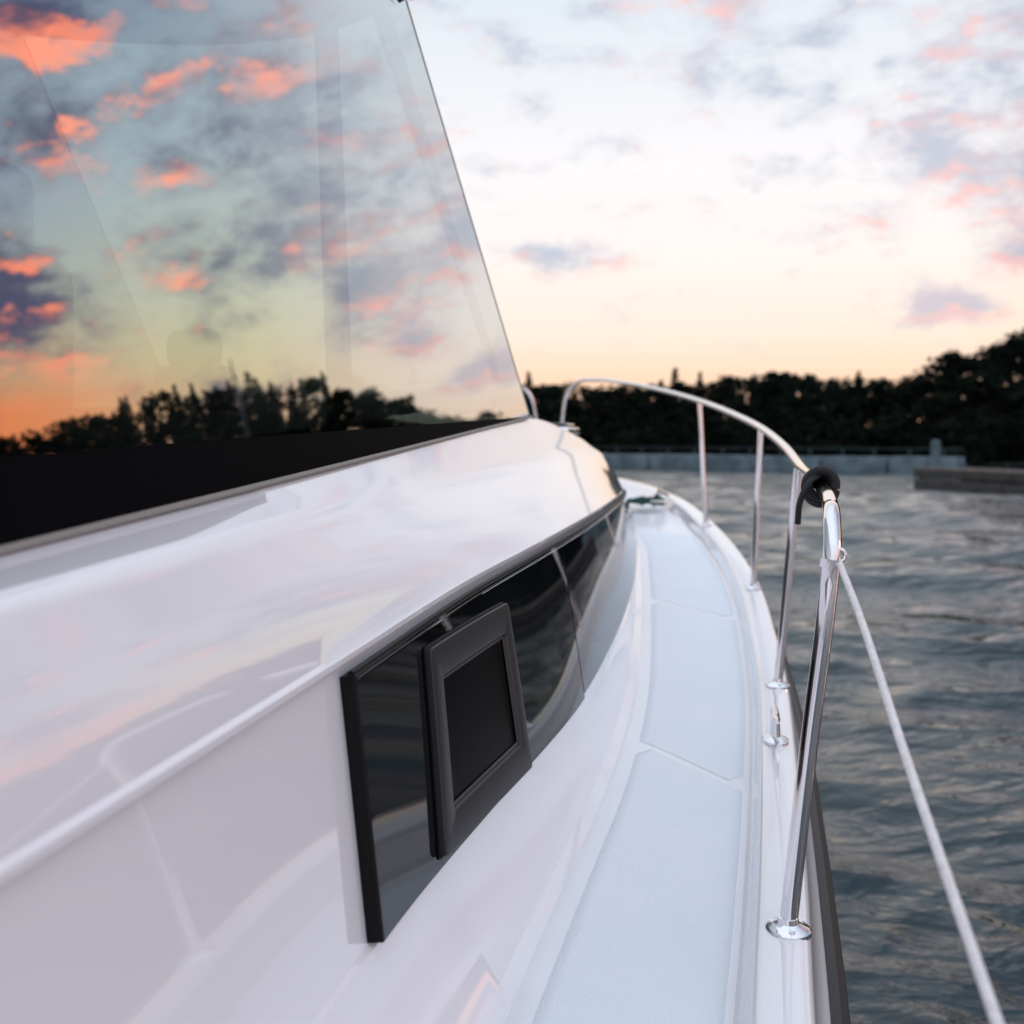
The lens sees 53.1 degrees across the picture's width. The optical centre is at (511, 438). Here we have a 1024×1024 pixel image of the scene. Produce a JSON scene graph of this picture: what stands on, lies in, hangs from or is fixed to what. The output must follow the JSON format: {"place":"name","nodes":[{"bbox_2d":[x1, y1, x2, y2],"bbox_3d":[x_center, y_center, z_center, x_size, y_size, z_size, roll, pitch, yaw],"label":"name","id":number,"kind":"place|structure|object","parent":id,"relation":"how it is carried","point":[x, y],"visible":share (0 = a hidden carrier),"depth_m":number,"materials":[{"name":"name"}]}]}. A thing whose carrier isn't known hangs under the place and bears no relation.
{"place":"outdoors","nodes":[
{"label":"outdoors","id":0,"kind":"place"},
{"bbox_2d":[504,493,749,1023],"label":"deck","id":1,"kind":"structure","parent":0,"point":[532,987],"depth_m":2.15,"materials":[{"name":"white plastic"}]},
{"bbox_2d":[0,419,641,1023],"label":"cabin trunk","id":2,"kind":"object","parent":1,"relation":"on","point":[178,843],"visible":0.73,"depth_m":1.10,"materials":[{"name":"white plastic"}]},
{"bbox_2d":[0,0,528,455],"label":"side glass starboard","id":3,"kind":"structure","parent":2,"relation":"on","point":[226,219],"depth_m":1.46,"materials":[{"name":"clear glass"}]},
{"bbox_2d":[0,415,529,545],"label":"glass border starboard","id":4,"kind":"structure","parent":2,"relation":"attached to","point":[45,493],"depth_m":1.18,"materials":[{"name":"black"}]},
{"bbox_2d":[0,416,532,555],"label":"glass seal","id":5,"kind":"object","parent":2,"relation":"on","point":[51,537],"visible":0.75,"depth_m":1.25,"materials":[{"name":"grey"}]},
{"bbox_2d":[339,544,584,942],"bbox_3d":[-0.014,0.437,1.897,0.111,0.359,1.333,0,0,15],"label":"side window aft","id":6,"kind":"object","parent":2,"relation":"attached to","point":[394,713],"visible":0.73,"depth_m":1.44,"materials":[{"name":"black glass"}]},
{"bbox_2d":[352,677,384,941],"bbox_3d":[-0.179,0.456,1.271,0.048,0.312,0.056,0,0,0],"label":"window end gasket","id":7,"kind":"object","parent":6,"relation":"attached to","point":[368,812],"depth_m":1.27,"materials":[{"name":"black rubber"}]},
{"bbox_2d":[425,603,531,856],"bbox_3d":[-0.052,0.458,1.705,0.088,0.291,0.521,0,0,15],"label":"portlight frame","id":8,"kind":"object","parent":6,"relation":"attached to","point":[467,813],"visible":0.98,"depth_m":1.61,"materials":[{"name":"black plastic"}]},
{"bbox_2d":[423,602,503,859],"bbox_3d":[-0.052,0.458,1.705,0.073,0.294,0.529,0,0,15],"label":"portlight seal","id":9,"kind":"object","parent":8,"relation":"attached to","point":[432,761],"visible":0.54,"depth_m":1.50,"materials":[{"name":"black rubber"}]},
{"bbox_2d":[443,640,515,800],"bbox_3d":[-0.051,0.457,1.705,0.044,0.185,0.397,0,0,15],"label":"portlight glass","id":10,"kind":"object","parent":8,"relation":"in","point":[481,731],"visible":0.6,"depth_m":1.69,"materials":[{"name":"black glass"}]},
{"bbox_2d":[443,635,518,806],"bbox_3d":[-0.048,0.456,1.704,0.044,0.186,0.398,0,0,15],"label":"portlight inner ring","id":11,"kind":"object","parent":8,"relation":"attached to","point":[483,775],"visible":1,"depth_m":1.74,"materials":[{"name":"black plastic"}]},
{"bbox_2d":[406,0,529,414],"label":"glass corner joint","id":12,"kind":"object","parent":2,"relation":"on","point":[464,196],"visible":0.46,"depth_m":2.98,"materials":[{"name":"grey"}]},
{"bbox_2d":[347,489,625,678],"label":"window top gasket","id":13,"kind":"object","parent":2,"relation":"attached to","point":[357,670],"depth_m":1.70,"materials":[{"name":"black rubber"}]},
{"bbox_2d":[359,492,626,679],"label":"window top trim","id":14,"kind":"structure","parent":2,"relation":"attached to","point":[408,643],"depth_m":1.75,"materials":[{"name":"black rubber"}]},
{"bbox_2d":[560,427,579,433],"bbox_3d":[0.160,-0.036,4.550,0.240,0.030,0.340,0,0,12],"label":"deck hatch frame","id":15,"kind":"object","parent":2,"relation":"on","point":[572,430],"visible":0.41,"depth_m":4.46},
{"bbox_2d":[551,423,574,426],"bbox_3d":[0.160,-0.052,4.550,0.200,0.035,0.300,0,0,12],"label":"deck hatch","id":16,"kind":"object","parent":15,"relation":"in","point":[564,425],"visible":0.27,"depth_m":4.39,"materials":[{"name":"silver metal"}]},
{"bbox_2d":[561,491,636,692],"bbox_3d":[0.388,0.422,3.829,0.142,0.358,2.888,0,0,10],"label":"side window forward","id":17,"kind":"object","parent":2,"relation":"attached to","point":[600,560],"visible":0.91,"depth_m":2.91,"materials":[{"name":"black glass"}]},
{"bbox_2d":[532,749,742,1023],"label":"nonskid panel","id":18,"kind":"object","parent":1,"relation":"on","point":[648,939],"visible":1,"depth_m":1.74,"materials":[{"name":"white plastic"}]},
{"bbox_2d":[628,492,668,506],"bbox_3d":[0.803,0.380,6.420,0.320,0.096,0.324,0,0,21],"label":"mooring line","id":19,"kind":"object","parent":1,"relation":"on","point":[642,500],"visible":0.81,"depth_m":6.30,"materials":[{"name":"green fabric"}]},
{"bbox_2d":[636,529,733,616],"bbox_3d":[0.788,0.594,4.839,0.334,0.179,1.812,0,0,4],"label":"nonskid panel","id":20,"kind":"object","parent":1,"relation":"on","point":[683,571],"visible":0.99,"depth_m":4.62,"materials":[{"name":"white plastic"}]},
{"bbox_2d":[640,603,744,780],"bbox_3d":[0.584,0.724,3.237,0.321,0.127,1.774,0,0,9],"label":"nonskid panel","id":21,"kind":"object","parent":1,"relation":"on","point":[695,711],"visible":1,"depth_m":3.04,"materials":[{"name":"white plastic"}]},
{"bbox_2d":[618,478,815,1023],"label":"gunwale","id":22,"kind":"object","parent":1,"relation":"on","point":[775,982],"visible":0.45,"depth_m":1.98,"materials":[{"name":"white plastic"}]},
{"bbox_2d":[521,378,841,919],"bbox_3d":[-0.345,0.142,4.931,3.141,1.190,6.330,0,0,12],"label":"bow rail","id":23,"kind":"object","parent":22,"relation":"on","point":[810,730],"visible":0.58,"depth_m":1.54,"materials":[{"name":"silver metal"}]},
{"bbox_2d":[795,466,840,524],"bbox_3d":[0.632,0.113,2.096,0.083,0.117,0.146,0,0,24],"label":"fender strap","id":24,"kind":"object","parent":23,"relation":"attached to","point":[829,476],"visible":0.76,"depth_m":2.06,"materials":[{"name":"black fabric"}]},
{"bbox_2d":[819,547,846,569],"bbox_3d":[0.484,0.180,1.549,0.036,0.034,0.032,0,0,44],"label":"lifeline eye","id":25,"kind":"object","parent":23,"relation":"attached to","point":[828,563],"visible":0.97,"depth_m":1.54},
{"bbox_2d":[837,559,1003,1023],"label":"safety rope","id":26,"kind":"object","parent":23,"relation":"attached to","point":[980,974],"visible":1,"depth_m":1.01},
{"bbox_2d":[697,402,801,678],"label":"rail stanchions","id":27,"kind":"object","parent":22,"relation":"on","point":[786,592],"visible":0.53,"depth_m":2.87,"materials":[{"name":"silver metal"}]},
{"bbox_2d":[699,522,811,939],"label":"stanchion bases","id":28,"kind":"object","parent":22,"relation":"on","point":[778,926],"visible":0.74,"depth_m":1.54,"materials":[{"name":"silver metal"}]},
{"bbox_2d":[762,704,788,746],"bbox_3d":[0.622,0.679,2.420,0.060,0.072,0.149,0,0,0],"label":"deck cleat","id":29,"kind":"object","parent":22,"relation":"attached to","point":[774,737],"visible":1,"depth_m":2.40,"materials":[{"name":"silver metal"}]},
{"bbox_2d":[407,0,1023,425],"label":"sky","id":30,"kind":"structure","parent":0,"point":[826,189],"materials":[{"name":"white"}]},
{"bbox_2d":[590,378,1023,466],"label":"hills","id":31,"kind":"structure","parent":0,"point":[986,406],"depth_m":90.50,"materials":[{"name":"green plant"}]},
{"bbox_2d":[521,327,1023,467],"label":"forest","id":32,"kind":"object","parent":31,"relation":"on","point":[775,404],"visible":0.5,"depth_m":92.60,"materials":[{"name":"green plant"}]},
{"bbox_2d":[965,463,1023,467],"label":"fence","id":33,"kind":"object","parent":31,"relation":"on","point":[1006,464],"visible":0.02,"depth_m":77.35,"materials":[{"name":"grey metal"}]},
{"bbox_2d":[612,466,1023,1023],"bbox_3d":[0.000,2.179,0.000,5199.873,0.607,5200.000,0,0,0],"label":"water","id":34,"kind":"structure","parent":0,"point":[936,576],"depth_m":8.57,"materials":[{"name":"grey liquid"}]},
{"bbox_2d":[594,447,969,473],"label":"breakwater","id":35,"kind":"object","parent":34,"relation":"in","point":[874,464],"visible":0.39,"depth_m":68.31,"materials":[{"name":"concrete"}]},
{"bbox_2d":[791,701,831,1023],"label":"hull","id":36,"kind":"object","parent":34,"relation":"in","point":[822,997],"visible":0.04,"depth_m":1.80,"materials":[{"name":"white plastic"}]},
{"bbox_2d":[774,626,850,1023],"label":"rub rail","id":37,"kind":"object","parent":36,"relation":"attached to","point":[839,1006],"visible":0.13,"depth_m":1.96,"materials":[{"name":"grey rubber"}]},
{"bbox_2d":[911,440,1023,493],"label":"wooden dock","id":38,"kind":"object","parent":34,"relation":"in","point":[1004,481],"visible":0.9,"depth_m":44.36,"materials":[{"name":"brown wood"}]}
]}

